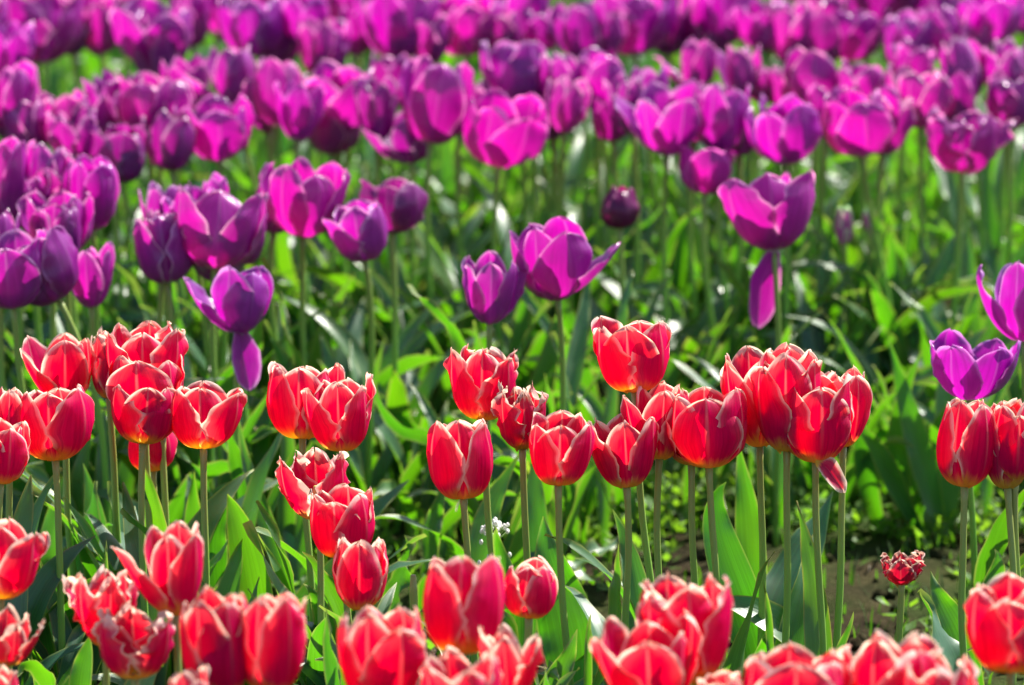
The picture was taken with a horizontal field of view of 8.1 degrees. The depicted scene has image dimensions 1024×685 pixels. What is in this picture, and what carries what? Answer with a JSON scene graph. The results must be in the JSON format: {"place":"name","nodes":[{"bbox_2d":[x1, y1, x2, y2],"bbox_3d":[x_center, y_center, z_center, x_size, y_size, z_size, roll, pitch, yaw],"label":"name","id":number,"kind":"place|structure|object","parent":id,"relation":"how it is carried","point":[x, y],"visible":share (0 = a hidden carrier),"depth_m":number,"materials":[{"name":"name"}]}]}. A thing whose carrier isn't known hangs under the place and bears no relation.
{"place":"outdoors","nodes":[
{"label":"outdoors","id":0,"kind":"place"},
{"bbox_2d":[57,0,1023,684],"bbox_3d":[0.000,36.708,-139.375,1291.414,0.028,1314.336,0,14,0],"label":"ground","id":1,"kind":"structure","parent":0,"point":[855,594],"depth_m":6.96,"materials":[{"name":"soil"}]},
{"bbox_2d":[0,228,47,531],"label":"purple tulip","id":2,"kind":"object","parent":1,"relation":"on","point":[20,278],"visible":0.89,"depth_m":6.75,"materials":[{"name":"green plant"}]},
{"bbox_2d":[6,0,83,147],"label":"purple tulip","id":3,"kind":"object","parent":1,"relation":"on","point":[57,27],"visible":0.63,"depth_m":7.79,"materials":[{"name":"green plant"}]},
{"bbox_2d":[0,516,92,684],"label":"red tulip","id":4,"kind":"object","parent":1,"relation":"on","point":[22,552],"visible":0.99,"depth_m":5.91,"materials":[{"name":"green plant"}]},
{"bbox_2d":[0,417,95,684],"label":"red tulip","id":5,"kind":"object","parent":1,"relation":"on","point":[33,598],"visible":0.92,"depth_m":6.33,"materials":[{"name":"green plant"}]},
{"bbox_2d":[20,332,100,684],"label":"red tulip","id":6,"kind":"object","parent":1,"relation":"on","point":[62,360],"visible":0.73,"depth_m":6.44,"materials":[{"name":"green plant"}]},
{"bbox_2d":[21,384,107,680],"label":"red tulip","id":7,"kind":"object","parent":1,"relation":"on","point":[60,421],"visible":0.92,"depth_m":6.30,"materials":[{"name":"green plant"}]},
{"bbox_2d":[15,225,113,535],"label":"purple tulip","id":8,"kind":"object","parent":1,"relation":"on","point":[59,268],"visible":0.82,"depth_m":6.78,"materials":[{"name":"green plant"}]},
{"bbox_2d":[63,154,119,436],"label":"purple tulip","id":9,"kind":"object","parent":1,"relation":"on","point":[97,178],"visible":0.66,"depth_m":7.03,"materials":[{"name":"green plant"}]},
{"bbox_2d":[46,101,138,339],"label":"purple tulip","id":10,"kind":"object","parent":1,"relation":"on","point":[75,137],"visible":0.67,"depth_m":7.32,"materials":[{"name":"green plant"}]},
{"bbox_2d":[17,189,191,550],"bbox_3d":[-0.409,0.037,6.952,0.190,0.363,0.132,13,19,42],"label":"purple tulip","id":11,"kind":"object","parent":1,"relation":"on","point":[28,204],"visible":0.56,"depth_m":6.95,"materials":[{"name":"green plant"}]},
{"bbox_2d":[33,354,184,684],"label":"red tulip","id":12,"kind":"object","parent":1,"relation":"on","point":[127,376],"visible":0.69,"depth_m":6.38,"materials":[{"name":"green plant"}]},
{"bbox_2d":[23,326,200,670],"bbox_3d":[-0.399,0.170,6.559,0.168,0.414,0.230,6,15,22],"label":"red tulip","id":13,"kind":"object","parent":1,"relation":"on","point":[99,369],"visible":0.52,"depth_m":6.48,"materials":[{"name":"green plant"}]},
{"bbox_2d":[62,564,172,684],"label":"red tulip","id":14,"kind":"object","parent":1,"relation":"on","point":[106,588],"visible":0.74,"depth_m":5.88,"materials":[{"name":"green plant"}]},
{"bbox_2d":[90,123,144,331],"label":"purple tulip","id":15,"kind":"object","parent":1,"relation":"on","point":[120,147],"visible":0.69,"depth_m":7.31,"materials":[{"name":"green plant"}]},
{"bbox_2d":[84,384,175,684],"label":"red tulip","id":16,"kind":"object","parent":1,"relation":"on","point":[142,417],"visible":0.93,"depth_m":6.35,"materials":[{"name":"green plant"}]},
{"bbox_2d":[91,600,175,684],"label":"red tulip","id":17,"kind":"object","parent":1,"relation":"on","point":[136,645],"visible":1,"depth_m":5.81,"materials":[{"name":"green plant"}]},
{"bbox_2d":[101,71,172,322],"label":"purple tulip","id":18,"kind":"object","parent":1,"relation":"on","point":[147,100],"visible":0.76,"depth_m":7.39,"materials":[{"name":"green plant"}]},
{"bbox_2d":[70,241,232,483],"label":"purple tulip","id":19,"kind":"object","parent":1,"relation":"on","point":[91,289],"visible":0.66,"depth_m":6.86,"materials":[{"name":"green plant"}]},
{"bbox_2d":[108,0,204,293],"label":"purple tulip","id":20,"kind":"object","parent":1,"relation":"on","point":[133,19],"visible":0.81,"depth_m":7.71,"materials":[{"name":"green plant"}]},
{"bbox_2d":[110,520,203,673],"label":"red tulip","id":21,"kind":"object","parent":1,"relation":"on","point":[174,553],"visible":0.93,"depth_m":5.83,"materials":[{"name":"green plant"}]},
{"bbox_2d":[91,213,231,501],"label":"purple tulip","id":22,"kind":"object","parent":1,"relation":"on","point":[162,255],"visible":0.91,"depth_m":6.88,"materials":[{"name":"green plant"}]},
{"bbox_2d":[99,320,253,684],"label":"red tulip","id":23,"kind":"object","parent":1,"relation":"on","point":[153,343],"visible":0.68,"depth_m":6.40,"materials":[{"name":"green plant"}]},
{"bbox_2d":[120,380,246,597],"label":"red tulip","id":24,"kind":"object","parent":1,"relation":"on","point":[207,415],"visible":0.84,"depth_m":6.34,"materials":[{"name":"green plant"}]},
{"bbox_2d":[101,187,273,558],"bbox_3d":[-0.299,0.035,6.942,0.206,0.390,0.168,4,15,17],"label":"purple tulip","id":25,"kind":"object","parent":1,"relation":"on","point":[219,230],"visible":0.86,"depth_m":6.87,"materials":[{"name":"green plant"}]},
{"bbox_2d":[132,108,276,383],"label":"purple tulip","id":26,"kind":"object","parent":1,"relation":"on","point":[169,144],"visible":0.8,"depth_m":7.34,"materials":[{"name":"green plant"}]},
{"bbox_2d":[179,585,248,684],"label":"red tulip","id":27,"kind":"object","parent":1,"relation":"on","point":[211,628],"visible":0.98,"depth_m":5.63,"materials":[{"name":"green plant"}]},
{"bbox_2d":[174,93,254,348],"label":"purple tulip","id":28,"kind":"object","parent":1,"relation":"on","point":[222,126],"visible":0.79,"depth_m":7.37,"materials":[{"name":"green plant"}]},
{"bbox_2d":[171,44,297,325],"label":"purple tulip","id":29,"kind":"object","parent":1,"relation":"on","point":[231,70],"visible":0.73,"depth_m":7.51,"materials":[{"name":"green plant"}]},
{"bbox_2d":[176,265,298,588],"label":"purple tulip","id":30,"kind":"object","parent":1,"relation":"on","point":[237,304],"visible":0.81,"depth_m":6.76,"materials":[{"name":"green plant"}]},
{"bbox_2d":[218,0,306,234],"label":"purple tulip","id":31,"kind":"object","parent":1,"relation":"on","point":[258,26],"visible":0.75,"depth_m":7.79,"materials":[{"name":"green plant"}]},
{"bbox_2d":[233,590,306,684],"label":"red tulip","id":32,"kind":"object","parent":1,"relation":"on","point":[274,637],"visible":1,"depth_m":5.63,"materials":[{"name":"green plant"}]},
{"bbox_2d":[252,56,339,350],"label":"purple tulip","id":33,"kind":"object","parent":1,"relation":"on","point":[271,70],"visible":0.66,"depth_m":7.48,"materials":[{"name":"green plant"}]},
{"bbox_2d":[243,447,350,684],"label":"red tulip","id":34,"kind":"object","parent":1,"relation":"on","point":[303,477],"visible":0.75,"depth_m":6.26,"materials":[{"name":"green plant"}]},
{"bbox_2d":[251,156,350,451],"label":"purple tulip","id":35,"kind":"object","parent":1,"relation":"on","point":[304,198],"visible":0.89,"depth_m":7.00,"materials":[{"name":"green plant"}]},
{"bbox_2d":[260,116,361,330],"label":"purple tulip","id":36,"kind":"object","parent":1,"relation":"on","point":[333,138],"visible":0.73,"depth_m":7.47,"materials":[{"name":"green plant"}]},
{"bbox_2d":[227,361,415,681],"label":"red tulip","id":37,"kind":"object","parent":1,"relation":"on","point":[285,408],"visible":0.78,"depth_m":6.38,"materials":[{"name":"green plant"}]},
{"bbox_2d":[281,59,374,326],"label":"purple tulip","id":38,"kind":"object","parent":1,"relation":"on","point":[339,99],"visible":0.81,"depth_m":7.45,"materials":[{"name":"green plant"}]},
{"bbox_2d":[301,371,375,648],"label":"red tulip","id":39,"kind":"object","parent":1,"relation":"on","point":[338,415],"visible":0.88,"depth_m":6.32,"materials":[{"name":"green plant"}]},
{"bbox_2d":[285,75,398,325],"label":"purple tulip","id":40,"kind":"object","parent":1,"relation":"on","point":[375,103],"visible":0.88,"depth_m":7.41,"materials":[{"name":"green plant"}]},
{"bbox_2d":[275,110,427,341],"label":"purple tulip","id":41,"kind":"object","parent":1,"relation":"on","point":[400,143],"visible":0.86,"depth_m":7.41,"materials":[{"name":"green plant"}]},
{"bbox_2d":[323,537,387,684],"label":"red tulip","id":42,"kind":"object","parent":1,"relation":"on","point":[360,569],"visible":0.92,"depth_m":6.09,"materials":[{"name":"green plant"}]},
{"bbox_2d":[245,79,469,348],"bbox_3d":[-0.189,-0.089,7.451,0.305,0.377,0.090,9,17,33],"label":"purple tulip","id":43,"kind":"object","parent":1,"relation":"on","point":[300,107],"visible":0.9,"depth_m":7.40,"materials":[{"name":"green plant"}]},
{"bbox_2d":[300,483,424,684],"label":"red tulip","id":44,"kind":"object","parent":1,"relation":"on","point":[341,510],"visible":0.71,"depth_m":6.18,"materials":[{"name":"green plant"}]},
{"bbox_2d":[274,177,485,483],"bbox_3d":[-0.129,0.006,7.121,0.222,0.340,0.137,0,14,0],"label":"purple tulip","id":45,"kind":"object","parent":1,"relation":"on","point":[402,202],"visible":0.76,"depth_m":7.12,"materials":[{"name":"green plant"}]},
{"bbox_2d":[338,604,426,684],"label":"red tulip","id":46,"kind":"object","parent":1,"relation":"on","point":[375,647],"visible":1,"depth_m":5.62,"materials":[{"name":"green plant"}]},
{"bbox_2d":[354,0,439,314],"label":"purple tulip","id":47,"kind":"object","parent":1,"relation":"on","point":[389,27],"visible":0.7,"depth_m":7.79,"materials":[{"name":"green plant"}]},
{"bbox_2d":[322,199,590,489],"bbox_3d":[-0.078,0.029,7.022,0.312,0.342,0.219,0,14,0],"label":"purple tulip","id":48,"kind":"object","parent":1,"relation":"on","point":[357,230],"visible":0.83,"depth_m":6.98,"materials":[{"name":"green plant"}]},
{"bbox_2d":[423,418,492,665],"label":"red tulip","id":49,"kind":"object","parent":1,"relation":"on","point":[459,453],"visible":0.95,"depth_m":6.20,"materials":[{"name":"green plant"}]},
{"bbox_2d":[419,646,502,684],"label":"red tulip","id":50,"kind":"object","parent":1,"relation":"on","point":[449,665],"visible":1,"depth_m":5.61,"materials":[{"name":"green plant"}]},
{"bbox_2d":[398,53,524,419],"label":"purple tulip","id":51,"kind":"object","parent":1,"relation":"on","point":[436,98],"visible":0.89,"depth_m":7.35,"materials":[{"name":"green plant"}]},
{"bbox_2d":[423,555,504,655],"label":"red tulip","id":52,"kind":"object","parent":1,"relation":"on","point":[463,598],"visible":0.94,"depth_m":5.70,"materials":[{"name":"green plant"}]},
{"bbox_2d":[418,87,549,357],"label":"purple tulip","id":53,"kind":"object","parent":1,"relation":"on","point":[501,129],"visible":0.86,"depth_m":7.31,"materials":[{"name":"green plant"}]},
{"bbox_2d":[421,250,548,635],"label":"purple tulip","id":54,"kind":"object","parent":1,"relation":"on","point":[493,289],"visible":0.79,"depth_m":6.73,"materials":[{"name":"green plant"}]},
{"bbox_2d":[414,555,591,684],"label":"red tulip","id":55,"kind":"object","parent":1,"relation":"on","point":[531,588],"visible":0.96,"depth_m":6.02,"materials":[{"name":"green plant"}]},
{"bbox_2d":[471,40,546,357],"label":"purple tulip","id":56,"kind":"object","parent":1,"relation":"on","point":[511,71],"visible":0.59,"depth_m":7.53,"materials":[{"name":"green plant"}]},
{"bbox_2d":[477,623,543,684],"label":"red tulip","id":57,"kind":"object","parent":1,"relation":"on","point":[517,665],"visible":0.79,"depth_m":5.68,"materials":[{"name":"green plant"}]},
{"bbox_2d":[427,0,594,260],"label":"purple tulip","id":58,"kind":"object","parent":1,"relation":"on","point":[475,24],"visible":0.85,"depth_m":7.83,"materials":[{"name":"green plant"}]},
{"bbox_2d":[0,0,1023,684],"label":"tulip foliage","id":59,"kind":"object","parent":1,"relation":"on","point":[858,346],"visible":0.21,"depth_m":7.34,"materials":[{"name":"green plant"}]},
{"bbox_2d":[491,381,548,650],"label":"red tulip","id":60,"kind":"object","parent":1,"relation":"on","point":[515,409],"visible":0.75,"depth_m":6.29,"materials":[{"name":"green plant"}]},
{"bbox_2d":[443,343,598,682],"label":"red tulip","id":61,"kind":"object","parent":1,"relation":"on","point":[475,377],"visible":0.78,"depth_m":6.42,"materials":[{"name":"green plant"}]},
{"bbox_2d":[62,335,1023,684],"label":"weeds","id":62,"kind":"object","parent":1,"relation":"on","point":[676,505],"visible":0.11,"depth_m":7.08,"materials":[{"name":"green plant"}]},
{"bbox_2d":[529,410,635,684],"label":"red tulip","id":63,"kind":"object","parent":1,"relation":"on","point":[561,444],"visible":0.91,"depth_m":6.20,"materials":[{"name":"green plant"}]},
{"bbox_2d":[550,0,630,234],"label":"purple tulip","id":64,"kind":"object","parent":1,"relation":"on","point":[575,30],"visible":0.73,"depth_m":7.75,"materials":[{"name":"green plant"}]},
{"bbox_2d":[540,46,661,385],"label":"purple tulip","id":65,"kind":"object","parent":1,"relation":"on","point":[598,65],"visible":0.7,"depth_m":7.53,"materials":[{"name":"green plant"}]},
{"bbox_2d":[493,216,726,584],"bbox_3d":[0.078,0.081,6.755,0.248,0.380,0.172,0,14,0],"label":"purple tulip","id":66,"kind":"object","parent":1,"relation":"on","point":[556,253],"visible":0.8,"depth_m":6.75,"materials":[{"name":"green plant"}]},
{"bbox_2d":[565,413,658,684],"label":"red tulip","id":67,"kind":"object","parent":1,"relation":"on","point":[623,453],"visible":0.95,"depth_m":6.23,"materials":[{"name":"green plant"}]},
{"bbox_2d":[544,380,688,622],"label":"red tulip","id":68,"kind":"object","parent":1,"relation":"on","point":[656,402],"visible":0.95,"depth_m":6.26,"materials":[{"name":"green plant"}]},
{"bbox_2d":[545,75,693,336],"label":"purple tulip","id":69,"kind":"object","parent":1,"relation":"on","point":[567,102],"visible":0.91,"depth_m":7.45,"materials":[{"name":"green plant"}]},
{"bbox_2d":[590,97,661,321],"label":"purple tulip","id":70,"kind":"object","parent":1,"relation":"on","point":[606,127],"visible":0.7,"depth_m":7.51,"materials":[{"name":"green plant"}]},
{"bbox_2d":[591,315,671,630],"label":"red tulip","id":71,"kind":"object","parent":1,"relation":"on","point":[633,356],"visible":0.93,"depth_m":6.28,"materials":[{"name":"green plant"}]},
{"bbox_2d":[589,608,702,684],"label":"red tulip","id":72,"kind":"object","parent":1,"relation":"on","point":[645,652],"visible":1,"depth_m":5.62,"materials":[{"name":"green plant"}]},
{"bbox_2d":[603,71,700,316],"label":"purple tulip","id":73,"kind":"object","parent":1,"relation":"on","point":[631,91],"visible":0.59,"depth_m":7.45,"materials":[{"name":"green plant"}]},
{"bbox_2d":[592,0,727,246],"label":"purple tulip","id":74,"kind":"object","parent":1,"relation":"on","point":[650,25],"visible":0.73,"depth_m":7.84,"materials":[{"name":"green plant"}]},
{"bbox_2d":[596,79,743,385],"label":"purple tulip","id":75,"kind":"object","parent":1,"relation":"on","point":[663,120],"visible":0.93,"depth_m":7.36,"materials":[{"name":"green plant"}]},
{"bbox_2d":[614,37,747,314],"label":"purple tulip","id":76,"kind":"object","parent":1,"relation":"on","point":[698,62],"visible":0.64,"depth_m":7.60,"materials":[{"name":"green plant"}]},
{"bbox_2d":[636,571,733,684],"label":"red tulip","id":77,"kind":"object","parent":1,"relation":"on","point":[664,602],"visible":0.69,"depth_m":5.68,"materials":[{"name":"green plant"}]},
{"bbox_2d":[665,386,774,680],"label":"red tulip","id":78,"kind":"object","parent":1,"relation":"on","point":[707,433],"visible":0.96,"depth_m":6.24,"materials":[{"name":"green plant"}]},
{"bbox_2d":[678,145,787,393],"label":"purple tulip","id":79,"kind":"object","parent":1,"relation":"on","point":[705,173],"visible":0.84,"depth_m":7.33,"materials":[{"name":"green plant"}]},
{"bbox_2d":[695,82,821,343],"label":"purple tulip","id":80,"kind":"object","parent":1,"relation":"on","point":[722,127],"visible":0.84,"depth_m":7.35,"materials":[{"name":"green plant"}]},
{"bbox_2d":[702,345,832,675],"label":"red tulip","id":81,"kind":"object","parent":1,"relation":"on","point":[735,566],"visible":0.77,"depth_m":6.36,"materials":[{"name":"green plant"}]},
{"bbox_2d":[709,93,835,352],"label":"purple tulip","id":82,"kind":"object","parent":1,"relation":"on","point":[786,131],"visible":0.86,"depth_m":7.32,"materials":[{"name":"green plant"}]},
{"bbox_2d":[748,342,822,648],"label":"red tulip","id":83,"kind":"object","parent":1,"relation":"on","point":[778,380],"visible":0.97,"depth_m":6.26,"materials":[{"name":"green plant"}]},
{"bbox_2d":[744,46,837,344],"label":"purple tulip","id":84,"kind":"object","parent":1,"relation":"on","point":[813,66],"visible":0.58,"depth_m":7.55,"materials":[{"name":"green plant"}]},
{"bbox_2d":[760,0,823,256],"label":"purple tulip","id":85,"kind":"object","parent":1,"relation":"on","point":[791,30],"visible":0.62,"depth_m":7.78,"materials":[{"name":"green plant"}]},
{"bbox_2d":[742,642,854,684],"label":"red tulip","id":86,"kind":"object","parent":1,"relation":"on","point":[790,663],"visible":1,"depth_m":5.55,"materials":[{"name":"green plant"}]},
{"bbox_2d":[732,364,872,649],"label":"red tulip","id":87,"kind":"object","parent":1,"relation":"on","point":[861,393],"visible":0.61,"depth_m":6.34,"materials":[{"name":"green plant"}]},
{"bbox_2d":[616,168,1005,546],"bbox_3d":[0.292,0.016,7.035,0.382,0.399,0.144,0,14,0],"label":"purple tulip","id":88,"kind":"object","parent":1,"relation":"on","point":[770,213],"visible":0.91,"depth_m":7.02,"materials":[{"name":"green plant"}]},
{"bbox_2d":[787,371,853,657],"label":"red tulip","id":89,"kind":"object","parent":1,"relation":"on","point":[818,434],"visible":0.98,"depth_m":6.25,"materials":[{"name":"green plant"}]},
{"bbox_2d":[735,328,1023,589],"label":"purple tulip","id":90,"kind":"object","parent":1,"relation":"on","point":[962,370],"visible":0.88,"depth_m":6.54,"materials":[{"name":"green plant"}]},
{"bbox_2d":[830,8,938,244],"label":"purple tulip","id":91,"kind":"object","parent":1,"relation":"on","point":[862,33],"visible":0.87,"depth_m":7.79,"materials":[{"name":"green plant"}]},
{"bbox_2d":[792,83,980,383],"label":"purple tulip","id":92,"kind":"object","parent":1,"relation":"on","point":[855,123],"visible":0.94,"depth_m":7.38,"materials":[{"name":"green plant"}]},
{"bbox_2d":[837,628,941,684],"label":"red tulip","id":93,"kind":"object","parent":1,"relation":"on","point":[881,658],"visible":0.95,"depth_m":5.56,"materials":[{"name":"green plant"}]},
{"bbox_2d":[810,93,992,393],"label":"purple tulip","id":94,"kind":"object","parent":1,"relation":"on","point":[907,120],"visible":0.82,"depth_m":7.39,"materials":[{"name":"green plant"}]},
{"bbox_2d":[856,65,984,351],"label":"purple tulip","id":95,"kind":"object","parent":1,"relation":"on","point":[926,92],"visible":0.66,"depth_m":7.47,"materials":[{"name":"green plant"}]},
{"bbox_2d":[917,397,995,684],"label":"red tulip","id":96,"kind":"object","parent":1,"relation":"on","point":[965,447],"visible":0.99,"depth_m":6.22,"materials":[{"name":"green plant"}]},
{"bbox_2d":[939,34,987,313],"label":"purple tulip","id":97,"kind":"object","parent":1,"relation":"on","point":[961,53],"visible":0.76,"depth_m":7.55,"materials":[{"name":"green plant"}]},
{"bbox_2d":[910,104,1017,338],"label":"purple tulip","id":98,"kind":"object","parent":1,"relation":"on","point":[970,143],"visible":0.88,"depth_m":7.36,"materials":[{"name":"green plant"}]},
{"bbox_2d":[964,570,1023,684],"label":"red tulip","id":99,"kind":"object","parent":1,"relation":"on","point":[994,609],"visible":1,"depth_m":5.66,"materials":[{"name":"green plant"}]},
{"bbox_2d":[965,36,1023,286],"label":"purple tulip","id":100,"kind":"object","parent":1,"relation":"on","point":[1006,58],"visible":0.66,"depth_m":7.61,"materials":[{"name":"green plant"}]},
{"bbox_2d":[967,71,1023,280],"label":"purple tulip","id":101,"kind":"object","parent":1,"relation":"on","point":[1004,100],"visible":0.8,"depth_m":7.52,"materials":[{"name":"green plant"}]},
{"bbox_2d":[976,259,1023,402],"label":"purple tulip","id":102,"kind":"object","parent":1,"relation":"on","point":[1004,308],"visible":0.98,"depth_m":6.66,"materials":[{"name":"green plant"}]},
{"bbox_2d":[991,398,1023,684],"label":"red tulip","id":103,"kind":"object","parent":1,"relation":"on","point":[1010,426],"visible":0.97,"depth_m":6.20,"materials":[{"name":"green plant"}]},
{"bbox_2d":[271,378,1023,684],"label":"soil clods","id":104,"kind":"object","parent":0,"point":[859,639],"visible":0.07,"depth_m":6.99,"materials":[{"name":"brown soil"}]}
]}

